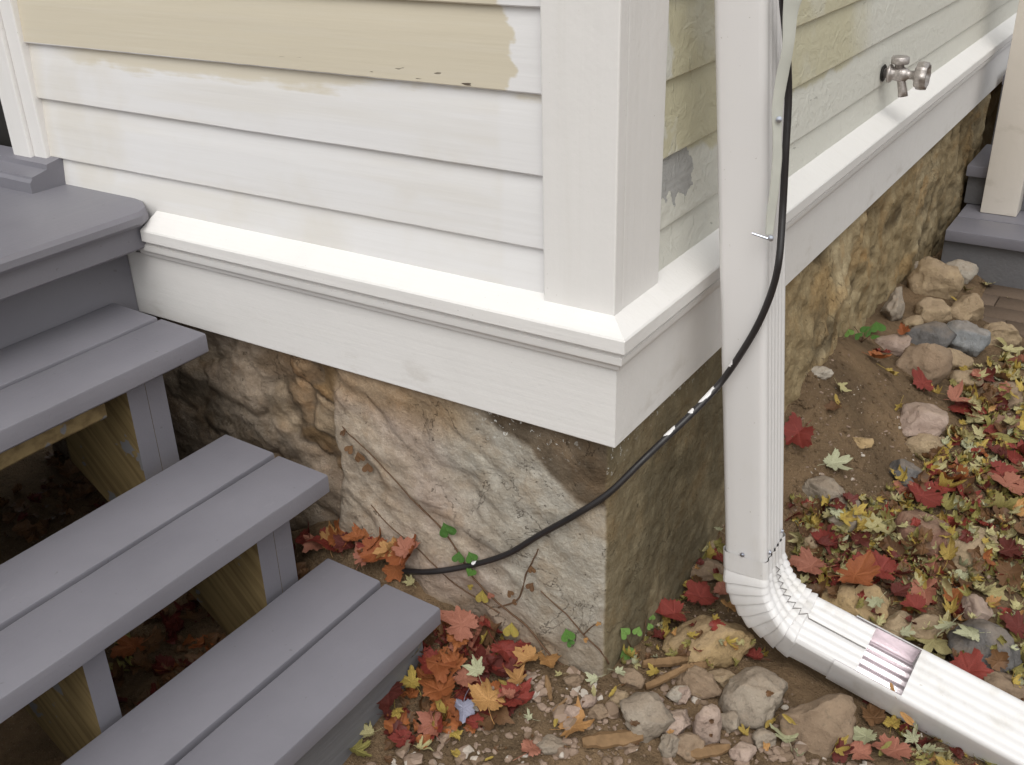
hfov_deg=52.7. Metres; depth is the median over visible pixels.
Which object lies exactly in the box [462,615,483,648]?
fallen leaf
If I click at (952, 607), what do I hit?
fallen leaf
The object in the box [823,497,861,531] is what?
stone
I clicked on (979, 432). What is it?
fallen leaf
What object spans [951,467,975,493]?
fallen leaf
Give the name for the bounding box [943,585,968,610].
fallen leaf
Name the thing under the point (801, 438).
fallen leaf
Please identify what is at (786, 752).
gravel
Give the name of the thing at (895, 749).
fallen leaf
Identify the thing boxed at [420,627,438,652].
fallen leaf
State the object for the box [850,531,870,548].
fallen leaf
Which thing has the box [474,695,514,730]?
fallen leaf
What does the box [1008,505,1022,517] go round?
fallen leaf
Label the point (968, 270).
stone
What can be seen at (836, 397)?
fallen leaf
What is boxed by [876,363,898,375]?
fallen leaf
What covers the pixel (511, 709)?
fallen leaf
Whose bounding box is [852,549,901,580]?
fallen leaf
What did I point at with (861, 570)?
fallen leaf
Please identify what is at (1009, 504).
fallen leaf
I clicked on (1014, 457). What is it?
fallen leaf
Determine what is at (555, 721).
fallen leaf
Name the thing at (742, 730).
fallen leaf
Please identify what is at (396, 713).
fallen leaf
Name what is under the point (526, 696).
fallen leaf
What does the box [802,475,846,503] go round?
stone
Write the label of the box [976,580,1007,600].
fallen leaf
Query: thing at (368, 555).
fallen leaf
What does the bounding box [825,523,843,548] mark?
fallen leaf
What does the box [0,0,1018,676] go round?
house
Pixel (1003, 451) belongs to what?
fallen leaf
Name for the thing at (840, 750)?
fallen leaf
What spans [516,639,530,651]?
fallen leaf
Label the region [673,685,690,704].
stone
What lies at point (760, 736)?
stone
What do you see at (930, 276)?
stone
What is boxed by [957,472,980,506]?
fallen leaf
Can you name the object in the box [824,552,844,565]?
fallen leaf
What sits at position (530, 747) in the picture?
fallen leaf
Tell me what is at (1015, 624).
fallen leaf
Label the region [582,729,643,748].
wood splinter
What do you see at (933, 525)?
stone
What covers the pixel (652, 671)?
fallen leaf
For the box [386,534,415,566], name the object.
fallen leaf
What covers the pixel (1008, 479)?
fallen leaf
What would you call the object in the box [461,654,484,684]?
fallen leaf
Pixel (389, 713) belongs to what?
fallen leaf
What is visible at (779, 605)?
downspout
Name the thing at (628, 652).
fallen leaf
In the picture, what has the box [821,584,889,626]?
stone
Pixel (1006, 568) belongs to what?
fallen leaf
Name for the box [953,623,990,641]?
fallen leaf
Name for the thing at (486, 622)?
fallen leaf
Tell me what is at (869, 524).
fallen leaf
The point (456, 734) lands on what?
fallen leaf
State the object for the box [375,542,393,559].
fallen leaf
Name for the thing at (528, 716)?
fallen leaf
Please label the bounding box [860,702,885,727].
fallen leaf
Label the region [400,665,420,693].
fallen leaf
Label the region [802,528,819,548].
stone
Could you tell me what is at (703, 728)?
stone
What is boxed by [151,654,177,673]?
fallen leaf
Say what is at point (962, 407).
fallen leaf
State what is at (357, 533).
fallen leaf
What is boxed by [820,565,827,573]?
fallen leaf
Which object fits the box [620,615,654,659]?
ivy seedling
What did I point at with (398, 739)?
fallen leaf
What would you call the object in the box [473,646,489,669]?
fallen leaf
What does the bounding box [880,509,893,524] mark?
fallen leaf
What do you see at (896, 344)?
stone
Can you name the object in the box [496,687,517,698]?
fallen leaf
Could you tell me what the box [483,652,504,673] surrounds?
fallen leaf
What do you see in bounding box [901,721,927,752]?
fallen leaf
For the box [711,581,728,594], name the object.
fallen leaf
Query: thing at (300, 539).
fallen leaf
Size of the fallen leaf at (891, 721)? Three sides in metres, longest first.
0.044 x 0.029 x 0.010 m
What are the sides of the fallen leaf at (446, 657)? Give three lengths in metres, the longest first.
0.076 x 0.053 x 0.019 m
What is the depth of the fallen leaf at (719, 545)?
2.16 m
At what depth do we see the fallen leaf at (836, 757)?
1.77 m
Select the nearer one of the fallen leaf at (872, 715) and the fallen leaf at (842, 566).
the fallen leaf at (872, 715)
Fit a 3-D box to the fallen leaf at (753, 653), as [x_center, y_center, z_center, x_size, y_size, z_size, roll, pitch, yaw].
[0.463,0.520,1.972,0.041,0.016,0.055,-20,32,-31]
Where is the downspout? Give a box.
[714,0,1023,764]
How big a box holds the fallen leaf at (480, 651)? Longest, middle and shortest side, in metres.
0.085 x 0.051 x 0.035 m
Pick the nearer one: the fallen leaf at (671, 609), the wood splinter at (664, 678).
the wood splinter at (664, 678)
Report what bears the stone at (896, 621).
on the ground
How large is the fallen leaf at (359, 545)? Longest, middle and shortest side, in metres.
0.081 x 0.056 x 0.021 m
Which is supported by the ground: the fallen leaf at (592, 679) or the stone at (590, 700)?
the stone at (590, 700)
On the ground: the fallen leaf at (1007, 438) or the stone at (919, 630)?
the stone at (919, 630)
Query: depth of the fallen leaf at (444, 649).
1.90 m
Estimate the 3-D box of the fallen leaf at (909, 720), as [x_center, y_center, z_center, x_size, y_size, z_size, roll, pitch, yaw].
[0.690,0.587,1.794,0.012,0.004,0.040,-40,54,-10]
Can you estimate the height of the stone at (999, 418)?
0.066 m
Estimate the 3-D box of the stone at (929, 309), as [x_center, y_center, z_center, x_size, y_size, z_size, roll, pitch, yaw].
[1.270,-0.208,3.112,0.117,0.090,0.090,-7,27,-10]
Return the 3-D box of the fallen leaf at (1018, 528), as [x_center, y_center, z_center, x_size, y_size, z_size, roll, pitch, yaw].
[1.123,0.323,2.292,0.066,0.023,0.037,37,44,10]
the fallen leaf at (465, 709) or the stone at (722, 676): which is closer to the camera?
the fallen leaf at (465, 709)
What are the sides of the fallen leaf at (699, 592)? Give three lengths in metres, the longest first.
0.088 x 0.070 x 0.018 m
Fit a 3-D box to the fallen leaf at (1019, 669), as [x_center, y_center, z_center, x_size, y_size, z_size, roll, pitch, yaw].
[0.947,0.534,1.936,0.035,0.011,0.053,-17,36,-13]
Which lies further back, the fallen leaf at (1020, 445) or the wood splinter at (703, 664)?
the fallen leaf at (1020, 445)
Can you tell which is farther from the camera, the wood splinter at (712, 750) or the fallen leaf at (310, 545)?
the fallen leaf at (310, 545)
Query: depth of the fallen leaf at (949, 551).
2.19 m
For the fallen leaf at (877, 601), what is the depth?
2.03 m
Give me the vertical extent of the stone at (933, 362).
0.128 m
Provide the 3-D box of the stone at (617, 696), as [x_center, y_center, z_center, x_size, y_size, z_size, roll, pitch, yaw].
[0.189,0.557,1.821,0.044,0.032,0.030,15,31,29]
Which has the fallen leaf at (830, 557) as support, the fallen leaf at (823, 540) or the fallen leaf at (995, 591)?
the fallen leaf at (823, 540)
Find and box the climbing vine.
[340,426,609,664]
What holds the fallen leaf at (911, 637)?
on the ground
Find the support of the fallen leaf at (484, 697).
on the fallen leaf at (502, 717)
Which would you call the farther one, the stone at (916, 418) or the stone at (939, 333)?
the stone at (939, 333)
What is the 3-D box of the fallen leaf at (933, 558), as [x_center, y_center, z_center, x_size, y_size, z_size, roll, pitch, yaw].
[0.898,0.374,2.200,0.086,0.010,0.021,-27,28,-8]
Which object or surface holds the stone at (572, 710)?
on the ground
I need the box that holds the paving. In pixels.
[981,284,1023,336]
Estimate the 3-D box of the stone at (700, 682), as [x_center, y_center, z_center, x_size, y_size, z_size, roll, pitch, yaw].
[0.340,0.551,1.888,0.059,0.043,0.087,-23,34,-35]
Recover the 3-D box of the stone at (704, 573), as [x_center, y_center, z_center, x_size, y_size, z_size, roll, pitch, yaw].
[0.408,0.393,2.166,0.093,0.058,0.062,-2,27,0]
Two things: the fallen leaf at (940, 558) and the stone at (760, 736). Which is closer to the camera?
the stone at (760, 736)
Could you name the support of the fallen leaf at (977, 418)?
on the ground
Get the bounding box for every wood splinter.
[545,675,552,700]
[552,698,566,711]
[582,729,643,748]
[641,656,687,667]
[645,664,687,689]
[680,661,710,668]
[690,743,730,759]
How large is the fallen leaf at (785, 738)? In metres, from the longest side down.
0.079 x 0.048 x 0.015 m
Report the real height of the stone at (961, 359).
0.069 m
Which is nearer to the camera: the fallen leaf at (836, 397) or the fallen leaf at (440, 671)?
the fallen leaf at (440, 671)
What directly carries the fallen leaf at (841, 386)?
on the ground
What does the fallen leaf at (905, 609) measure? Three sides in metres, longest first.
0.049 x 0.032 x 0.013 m
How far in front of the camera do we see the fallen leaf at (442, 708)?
1.82 m
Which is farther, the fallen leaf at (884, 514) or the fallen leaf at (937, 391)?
the fallen leaf at (937, 391)
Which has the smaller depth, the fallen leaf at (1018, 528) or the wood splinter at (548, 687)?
the wood splinter at (548, 687)
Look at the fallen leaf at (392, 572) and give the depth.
1.97 m
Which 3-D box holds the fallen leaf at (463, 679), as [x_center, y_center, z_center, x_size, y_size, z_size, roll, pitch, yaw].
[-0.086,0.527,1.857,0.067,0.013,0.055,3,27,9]
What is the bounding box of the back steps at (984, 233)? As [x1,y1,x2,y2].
[941,0,1023,288]
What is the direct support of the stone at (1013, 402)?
on the ground
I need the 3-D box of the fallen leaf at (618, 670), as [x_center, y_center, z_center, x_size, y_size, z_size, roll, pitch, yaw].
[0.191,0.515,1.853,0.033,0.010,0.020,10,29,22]
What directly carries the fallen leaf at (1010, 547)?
on the ground
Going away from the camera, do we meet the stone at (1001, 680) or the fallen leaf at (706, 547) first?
the stone at (1001, 680)
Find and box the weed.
[844,321,885,342]
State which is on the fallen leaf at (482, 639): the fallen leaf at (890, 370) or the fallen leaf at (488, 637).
the fallen leaf at (488, 637)
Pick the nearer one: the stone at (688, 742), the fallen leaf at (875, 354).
the stone at (688, 742)
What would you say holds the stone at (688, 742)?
on the ground
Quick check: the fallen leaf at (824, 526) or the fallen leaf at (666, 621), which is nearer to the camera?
the fallen leaf at (666, 621)
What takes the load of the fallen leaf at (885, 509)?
on the leaf litter
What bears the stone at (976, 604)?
on the ground
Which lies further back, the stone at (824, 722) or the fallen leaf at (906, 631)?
the fallen leaf at (906, 631)
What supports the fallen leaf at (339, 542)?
on the ground
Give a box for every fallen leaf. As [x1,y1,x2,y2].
[110,634,152,658]
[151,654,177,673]
[295,519,309,543]
[302,533,322,552]
[306,526,342,555]
[319,521,336,556]
[327,519,351,551]
[332,532,354,551]
[334,525,352,549]
[341,522,371,541]
[348,738,371,757]
[353,541,366,568]
[356,536,372,547]
[358,537,388,561]
[360,722,382,737]
[362,527,380,550]
[373,536,396,558]
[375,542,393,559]
[376,681,402,712]
[381,710,395,719]
[382,562,404,581]
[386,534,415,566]
[388,729,418,747]
[391,536,419,562]
[391,699,403,718]
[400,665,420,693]
[402,575,414,585]
[411,736,432,750]
[414,697,443,714]
[416,664,433,693]
[416,709,444,736]
[418,646,438,673]
[418,672,455,703]
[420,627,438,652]
[422,649,456,682]
[422,713,442,739]
[430,690,458,714]
[432,711,444,725]
[435,699,445,712]
[437,645,463,670]
[440,606,479,641]
[440,648,466,675]
[446,637,470,657]
[447,634,468,652]
[447,702,461,726]
[449,729,463,740]
[451,748,461,759]
[452,667,479,686]
[454,676,488,700]
[454,689,475,723]
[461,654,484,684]
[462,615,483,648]
[464,635,479,655]
[465,713,483,729]
[468,644,499,672]
[468,677,504,723]
[469,677,485,699]
[472,614,501,652]
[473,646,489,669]
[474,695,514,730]
[476,615,502,633]
[479,630,487,643]
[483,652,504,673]
[487,628,521,663]
[487,654,517,675]
[492,690,523,721]
[496,678,534,706]
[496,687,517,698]
[498,678,519,684]
[503,663,526,686]
[512,644,542,666]
[513,736,544,760]
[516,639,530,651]
[524,708,537,720]
[538,651,560,667]
[550,696,593,737]
[553,718,557,726]
[585,672,605,685]
[591,685,595,695]
[609,686,616,696]
[610,666,625,675]
[623,645,638,659]
[646,663,665,675]
[655,598,689,621]
[662,614,670,627]
[684,579,717,605]
[689,575,702,582]
[699,542,709,551]
[705,541,716,558]
[708,570,724,581]
[711,548,722,561]
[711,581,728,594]
[712,537,724,555]
[721,599,735,611]
[738,723,751,736]
[746,647,768,659]
[765,714,778,728]
[770,723,797,749]
[782,714,796,724]
[784,412,814,447]
[789,546,834,574]
[798,522,813,538]
[810,528,847,545]
[814,528,834,554]
[817,448,852,470]
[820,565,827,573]
[821,519,831,531]
[823,400,848,410]
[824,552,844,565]
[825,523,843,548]
[827,549,881,585]
[830,734,850,755]
[832,737,854,762]
[834,378,851,391]
[834,394,840,405]
[836,563,847,576]
[838,538,851,551]
[844,740,873,759]
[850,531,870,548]
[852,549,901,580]
[853,726,876,744]
[857,512,892,532]
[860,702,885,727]
[863,350,891,358]
[865,592,885,607]
[871,733,911,764]
[873,348,891,352]
[875,535,905,559]
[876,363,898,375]
[878,736,894,755]
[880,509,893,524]
[883,715,900,730]
[884,501,898,519]
[887,581,910,597]
[893,591,926,613]
[893,622,915,636]
[895,395,903,410]
[896,533,917,546]
[897,323,910,335]
[900,591,933,612]
[900,711,915,728]
[901,539,912,549]
[901,607,913,612]
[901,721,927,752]
[904,627,918,641]
[907,474,943,507]
[909,573,936,604]
[912,367,934,391]
[913,564,926,588]
[914,572,925,590]
[915,633,952,654]
[919,554,944,567]
[919,744,946,751]
[920,558,941,580]
[928,479,956,492]
[931,383,941,393]
[931,472,966,487]
[932,461,975,480]
[933,553,949,563]
[933,612,963,635]
[935,755,955,764]
[938,537,957,570]
[940,490,958,513]
[941,578,952,603]
[942,595,960,612]
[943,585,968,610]
[944,379,977,406]
[946,750,953,761]
[947,425,965,441]
[948,402,984,419]
[948,569,968,581]
[949,378,957,385]
[949,647,993,679]
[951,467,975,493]
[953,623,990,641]
[956,428,981,443]
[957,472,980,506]
[958,576,972,587]
[959,365,973,370]
[959,556,972,566]
[962,394,981,411]
[964,412,985,423]
[971,581,994,592]
[972,424,985,441]
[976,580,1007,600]
[978,423,999,442]
[979,441,1000,453]
[981,490,1017,510]
[986,356,991,366]
[986,460,1018,475]
[990,471,1023,495]
[991,432,1018,442]
[993,446,1013,458]
[994,336,1007,346]
[995,560,1023,590]
[996,344,1023,352]
[998,536,1023,560]
[999,610,1023,638]
[1001,351,1012,363]
[1003,413,1021,425]
[1005,382,1018,398]
[1006,440,1023,454]
[1006,518,1023,535]
[1007,448,1023,465]
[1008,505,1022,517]
[1010,632,1022,642]
[1012,663,1023,676]
[1016,538,1023,554]
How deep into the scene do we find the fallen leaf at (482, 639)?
1.91 m
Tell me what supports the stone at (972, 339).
on the ground
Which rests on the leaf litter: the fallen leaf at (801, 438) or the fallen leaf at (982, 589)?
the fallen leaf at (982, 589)
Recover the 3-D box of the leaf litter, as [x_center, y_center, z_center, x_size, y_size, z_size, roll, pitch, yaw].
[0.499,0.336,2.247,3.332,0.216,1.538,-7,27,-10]
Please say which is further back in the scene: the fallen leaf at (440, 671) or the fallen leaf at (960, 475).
the fallen leaf at (960, 475)
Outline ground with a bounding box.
[0,251,1023,764]
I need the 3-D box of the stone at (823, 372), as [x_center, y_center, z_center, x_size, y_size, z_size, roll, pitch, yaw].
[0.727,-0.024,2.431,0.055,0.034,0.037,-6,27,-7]
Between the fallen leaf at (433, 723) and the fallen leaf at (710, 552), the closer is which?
the fallen leaf at (433, 723)
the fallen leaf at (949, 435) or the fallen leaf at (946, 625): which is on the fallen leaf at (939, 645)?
the fallen leaf at (946, 625)
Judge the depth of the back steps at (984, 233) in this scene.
3.56 m
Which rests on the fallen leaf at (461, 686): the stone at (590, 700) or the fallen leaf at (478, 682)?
the fallen leaf at (478, 682)
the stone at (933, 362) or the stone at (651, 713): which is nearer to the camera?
the stone at (651, 713)
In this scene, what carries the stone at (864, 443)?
on the ground
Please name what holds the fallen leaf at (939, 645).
on the leaf litter
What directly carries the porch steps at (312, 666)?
on the ground
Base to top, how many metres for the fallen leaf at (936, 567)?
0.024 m
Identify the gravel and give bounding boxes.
[366,354,1016,764]
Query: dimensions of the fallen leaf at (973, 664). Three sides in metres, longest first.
0.089 x 0.069 x 0.026 m
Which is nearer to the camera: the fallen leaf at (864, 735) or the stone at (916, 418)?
the fallen leaf at (864, 735)
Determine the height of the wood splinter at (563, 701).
0.015 m
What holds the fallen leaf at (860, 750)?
on the ground
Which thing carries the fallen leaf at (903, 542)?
on the leaf litter
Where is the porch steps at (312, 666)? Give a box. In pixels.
[0,184,440,764]
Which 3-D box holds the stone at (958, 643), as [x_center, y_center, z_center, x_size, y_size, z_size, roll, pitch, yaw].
[0.896,0.511,1.966,0.136,0.128,0.125,15,31,29]
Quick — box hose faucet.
[880,55,931,96]
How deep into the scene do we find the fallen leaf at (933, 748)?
1.77 m
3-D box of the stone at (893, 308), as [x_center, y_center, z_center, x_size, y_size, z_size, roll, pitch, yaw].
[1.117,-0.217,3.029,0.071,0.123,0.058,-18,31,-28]
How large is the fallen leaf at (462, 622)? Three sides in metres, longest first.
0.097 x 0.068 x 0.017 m
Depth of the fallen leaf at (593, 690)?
1.81 m
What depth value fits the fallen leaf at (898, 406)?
2.51 m
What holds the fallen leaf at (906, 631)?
on the stone at (896, 621)
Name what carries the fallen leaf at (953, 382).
on the ground
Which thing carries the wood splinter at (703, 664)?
on the ground
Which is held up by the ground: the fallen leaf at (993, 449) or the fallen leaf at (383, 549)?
the fallen leaf at (993, 449)
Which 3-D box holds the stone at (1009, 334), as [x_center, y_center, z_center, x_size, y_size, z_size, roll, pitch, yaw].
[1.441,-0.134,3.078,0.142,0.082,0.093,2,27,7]
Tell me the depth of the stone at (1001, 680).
1.88 m
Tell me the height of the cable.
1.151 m
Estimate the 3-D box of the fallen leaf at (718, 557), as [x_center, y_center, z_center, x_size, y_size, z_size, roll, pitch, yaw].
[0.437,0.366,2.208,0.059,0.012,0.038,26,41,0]
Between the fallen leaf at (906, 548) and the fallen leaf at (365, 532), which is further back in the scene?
the fallen leaf at (906, 548)
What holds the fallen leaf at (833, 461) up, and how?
on the ground
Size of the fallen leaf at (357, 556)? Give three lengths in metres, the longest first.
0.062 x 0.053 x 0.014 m
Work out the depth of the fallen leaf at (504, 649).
1.90 m
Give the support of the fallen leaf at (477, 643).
on the leaf litter
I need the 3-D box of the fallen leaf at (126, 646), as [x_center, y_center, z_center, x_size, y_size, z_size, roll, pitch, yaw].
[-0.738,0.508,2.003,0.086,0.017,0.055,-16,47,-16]
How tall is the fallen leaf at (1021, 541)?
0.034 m
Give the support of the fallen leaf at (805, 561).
on the leaf litter
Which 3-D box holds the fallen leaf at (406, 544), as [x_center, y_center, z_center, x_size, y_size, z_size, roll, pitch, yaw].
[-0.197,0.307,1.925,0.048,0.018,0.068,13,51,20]
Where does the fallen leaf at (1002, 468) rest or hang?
on the leaf litter
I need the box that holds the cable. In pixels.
[401,0,791,574]
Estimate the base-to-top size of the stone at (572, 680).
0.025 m
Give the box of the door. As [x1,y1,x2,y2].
[0,100,11,146]
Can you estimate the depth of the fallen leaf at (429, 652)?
1.88 m
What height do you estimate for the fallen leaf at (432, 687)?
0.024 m
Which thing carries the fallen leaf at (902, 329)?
on the stone at (896, 344)
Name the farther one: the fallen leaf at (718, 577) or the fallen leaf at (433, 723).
the fallen leaf at (718, 577)
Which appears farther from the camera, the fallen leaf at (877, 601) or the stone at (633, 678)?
the fallen leaf at (877, 601)
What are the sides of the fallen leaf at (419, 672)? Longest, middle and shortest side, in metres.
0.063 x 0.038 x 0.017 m
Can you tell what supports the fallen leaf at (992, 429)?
on the ground
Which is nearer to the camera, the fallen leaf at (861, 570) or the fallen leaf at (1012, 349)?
the fallen leaf at (861, 570)
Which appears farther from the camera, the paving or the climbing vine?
the paving
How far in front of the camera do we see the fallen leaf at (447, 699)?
1.84 m
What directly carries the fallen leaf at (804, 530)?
on the leaf litter
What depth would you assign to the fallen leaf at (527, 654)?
1.89 m
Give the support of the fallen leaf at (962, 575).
on the ground
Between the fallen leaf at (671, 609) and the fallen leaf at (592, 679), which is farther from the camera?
the fallen leaf at (671, 609)
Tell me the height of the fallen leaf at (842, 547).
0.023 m
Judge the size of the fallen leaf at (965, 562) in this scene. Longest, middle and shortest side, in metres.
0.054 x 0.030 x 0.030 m
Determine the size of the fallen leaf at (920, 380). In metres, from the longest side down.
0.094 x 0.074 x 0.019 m
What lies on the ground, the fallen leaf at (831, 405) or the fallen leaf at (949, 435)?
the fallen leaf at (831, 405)
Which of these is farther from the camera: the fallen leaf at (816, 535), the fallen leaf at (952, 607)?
the fallen leaf at (816, 535)
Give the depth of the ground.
2.11 m
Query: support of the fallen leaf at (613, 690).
on the stone at (617, 696)
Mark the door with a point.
(5, 140)
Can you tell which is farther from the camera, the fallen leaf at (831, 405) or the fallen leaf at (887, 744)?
the fallen leaf at (831, 405)
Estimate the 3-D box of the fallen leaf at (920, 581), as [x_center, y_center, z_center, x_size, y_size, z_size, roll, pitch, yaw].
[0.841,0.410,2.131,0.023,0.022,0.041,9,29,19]
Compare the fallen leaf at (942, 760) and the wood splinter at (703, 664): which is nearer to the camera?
the fallen leaf at (942, 760)
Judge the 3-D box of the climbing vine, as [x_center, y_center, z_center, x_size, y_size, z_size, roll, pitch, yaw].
[-0.080,0.317,1.890,0.553,0.391,0.040,13,30,26]
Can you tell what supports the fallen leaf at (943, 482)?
on the leaf litter
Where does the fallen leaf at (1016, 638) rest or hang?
on the ground
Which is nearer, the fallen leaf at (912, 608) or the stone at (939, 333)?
the fallen leaf at (912, 608)
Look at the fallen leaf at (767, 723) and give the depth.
1.83 m
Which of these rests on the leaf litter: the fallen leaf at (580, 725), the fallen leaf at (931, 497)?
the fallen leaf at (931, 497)
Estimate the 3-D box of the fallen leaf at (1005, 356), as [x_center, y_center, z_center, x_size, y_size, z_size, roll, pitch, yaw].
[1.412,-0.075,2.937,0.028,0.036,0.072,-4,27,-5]
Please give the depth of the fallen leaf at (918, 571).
2.15 m
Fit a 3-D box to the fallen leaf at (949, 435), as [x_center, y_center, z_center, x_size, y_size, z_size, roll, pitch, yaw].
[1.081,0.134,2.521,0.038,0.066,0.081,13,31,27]
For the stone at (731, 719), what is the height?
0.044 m
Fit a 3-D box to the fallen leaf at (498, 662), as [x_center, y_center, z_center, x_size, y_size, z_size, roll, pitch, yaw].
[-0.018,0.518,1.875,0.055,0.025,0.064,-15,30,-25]
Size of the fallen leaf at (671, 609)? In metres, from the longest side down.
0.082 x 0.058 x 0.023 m
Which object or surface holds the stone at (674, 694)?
on the ground
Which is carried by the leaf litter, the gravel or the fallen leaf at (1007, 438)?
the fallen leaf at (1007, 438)
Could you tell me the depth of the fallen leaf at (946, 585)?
2.12 m
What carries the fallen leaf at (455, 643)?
on the fallen leaf at (477, 633)
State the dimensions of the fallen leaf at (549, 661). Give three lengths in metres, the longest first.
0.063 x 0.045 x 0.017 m
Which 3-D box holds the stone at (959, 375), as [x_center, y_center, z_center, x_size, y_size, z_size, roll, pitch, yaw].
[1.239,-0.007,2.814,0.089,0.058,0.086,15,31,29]
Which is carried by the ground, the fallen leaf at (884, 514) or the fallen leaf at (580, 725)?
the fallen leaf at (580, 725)
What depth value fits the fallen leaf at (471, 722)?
1.81 m
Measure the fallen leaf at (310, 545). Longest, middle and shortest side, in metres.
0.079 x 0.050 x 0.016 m
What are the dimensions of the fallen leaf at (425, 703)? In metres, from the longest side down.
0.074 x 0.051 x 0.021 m
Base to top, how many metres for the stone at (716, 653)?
0.097 m
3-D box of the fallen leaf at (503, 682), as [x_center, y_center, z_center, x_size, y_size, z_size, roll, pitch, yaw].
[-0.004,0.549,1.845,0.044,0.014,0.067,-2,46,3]
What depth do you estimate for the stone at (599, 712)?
1.79 m
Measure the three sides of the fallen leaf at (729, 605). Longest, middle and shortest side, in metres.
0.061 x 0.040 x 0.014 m
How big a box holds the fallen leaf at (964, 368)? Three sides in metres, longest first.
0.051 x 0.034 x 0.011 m
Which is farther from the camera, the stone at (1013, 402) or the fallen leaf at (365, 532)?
the stone at (1013, 402)
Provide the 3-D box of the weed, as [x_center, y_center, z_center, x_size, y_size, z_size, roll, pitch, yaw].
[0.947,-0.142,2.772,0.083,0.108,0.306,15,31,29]
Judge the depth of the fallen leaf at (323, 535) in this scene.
2.05 m
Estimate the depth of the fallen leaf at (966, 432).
2.53 m
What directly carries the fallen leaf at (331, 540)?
on the fallen leaf at (339, 542)
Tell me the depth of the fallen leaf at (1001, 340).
3.03 m
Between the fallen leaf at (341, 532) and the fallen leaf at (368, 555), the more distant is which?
the fallen leaf at (341, 532)
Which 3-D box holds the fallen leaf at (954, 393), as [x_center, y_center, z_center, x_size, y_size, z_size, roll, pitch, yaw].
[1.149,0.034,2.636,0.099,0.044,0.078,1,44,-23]
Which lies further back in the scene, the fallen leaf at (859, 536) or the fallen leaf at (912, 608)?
the fallen leaf at (859, 536)
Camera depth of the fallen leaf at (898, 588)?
2.13 m
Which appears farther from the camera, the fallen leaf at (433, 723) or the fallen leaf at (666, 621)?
the fallen leaf at (666, 621)
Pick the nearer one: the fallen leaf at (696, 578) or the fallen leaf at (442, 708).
the fallen leaf at (442, 708)
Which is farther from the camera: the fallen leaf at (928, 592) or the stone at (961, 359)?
the stone at (961, 359)
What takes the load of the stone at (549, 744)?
on the ground
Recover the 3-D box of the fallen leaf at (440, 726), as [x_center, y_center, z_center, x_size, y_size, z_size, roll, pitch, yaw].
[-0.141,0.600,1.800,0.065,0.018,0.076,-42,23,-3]
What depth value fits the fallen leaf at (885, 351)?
2.72 m
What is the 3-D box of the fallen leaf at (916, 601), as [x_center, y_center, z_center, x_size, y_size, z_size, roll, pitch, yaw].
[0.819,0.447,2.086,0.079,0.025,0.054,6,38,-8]
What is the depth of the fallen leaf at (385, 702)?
1.82 m
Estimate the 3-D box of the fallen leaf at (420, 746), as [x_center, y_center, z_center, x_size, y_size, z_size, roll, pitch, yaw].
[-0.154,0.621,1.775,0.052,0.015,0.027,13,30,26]
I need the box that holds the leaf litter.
[0,350,1023,764]
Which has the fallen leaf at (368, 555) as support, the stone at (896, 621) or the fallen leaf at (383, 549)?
the fallen leaf at (383, 549)
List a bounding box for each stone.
[536,734,565,754]
[563,673,584,686]
[564,704,580,716]
[580,694,596,708]
[587,703,608,720]
[608,689,628,708]
[617,668,644,689]
[620,692,675,742]
[658,733,679,757]
[661,614,755,670]
[662,709,690,735]
[666,685,689,703]
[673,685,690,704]
[674,665,721,699]
[676,732,704,761]
[690,557,723,580]
[692,703,721,744]
[708,668,734,687]
[718,666,787,729]
[721,710,740,733]
[729,741,756,762]
[752,728,775,748]
[779,693,856,758]
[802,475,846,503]
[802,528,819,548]
[811,366,833,379]
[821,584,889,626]
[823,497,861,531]
[853,437,873,448]
[875,334,911,356]
[880,286,904,320]
[881,610,913,639]
[889,459,921,486]
[894,509,950,555]
[895,343,952,385]
[900,402,948,436]
[902,315,923,328]
[905,321,956,347]
[906,433,949,456]
[907,256,963,300]
[908,614,945,638]
[914,297,951,322]
[945,259,978,283]
[947,320,990,356]
[947,526,998,574]
[947,619,1021,672]
[949,348,973,369]
[949,370,983,388]
[951,293,984,320]
[961,594,992,619]
[977,382,1022,410]
[983,321,1021,345]
[983,670,1023,700]
[991,414,1020,433]
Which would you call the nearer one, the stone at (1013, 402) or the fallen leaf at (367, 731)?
the fallen leaf at (367, 731)
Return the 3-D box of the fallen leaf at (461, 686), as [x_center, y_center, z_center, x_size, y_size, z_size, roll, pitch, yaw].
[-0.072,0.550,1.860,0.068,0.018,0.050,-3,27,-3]
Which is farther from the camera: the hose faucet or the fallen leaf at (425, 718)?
the hose faucet
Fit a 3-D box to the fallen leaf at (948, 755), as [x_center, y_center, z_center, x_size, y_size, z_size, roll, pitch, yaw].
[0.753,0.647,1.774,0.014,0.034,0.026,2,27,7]
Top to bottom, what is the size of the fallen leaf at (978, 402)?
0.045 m
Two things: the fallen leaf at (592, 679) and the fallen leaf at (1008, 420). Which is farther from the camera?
the fallen leaf at (1008, 420)
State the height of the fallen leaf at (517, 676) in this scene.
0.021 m
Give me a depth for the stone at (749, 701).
1.83 m
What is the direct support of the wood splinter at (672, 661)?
on the gravel
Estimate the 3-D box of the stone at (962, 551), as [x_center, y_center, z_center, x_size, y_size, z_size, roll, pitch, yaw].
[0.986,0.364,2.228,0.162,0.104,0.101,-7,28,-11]
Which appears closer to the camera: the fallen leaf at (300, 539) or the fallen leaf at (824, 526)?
the fallen leaf at (300, 539)
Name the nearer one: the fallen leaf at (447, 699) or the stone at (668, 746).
the stone at (668, 746)
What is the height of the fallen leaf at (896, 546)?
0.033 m
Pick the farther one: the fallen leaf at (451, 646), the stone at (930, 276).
the stone at (930, 276)
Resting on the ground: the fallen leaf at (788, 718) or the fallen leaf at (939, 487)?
the fallen leaf at (939, 487)
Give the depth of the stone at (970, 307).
3.13 m

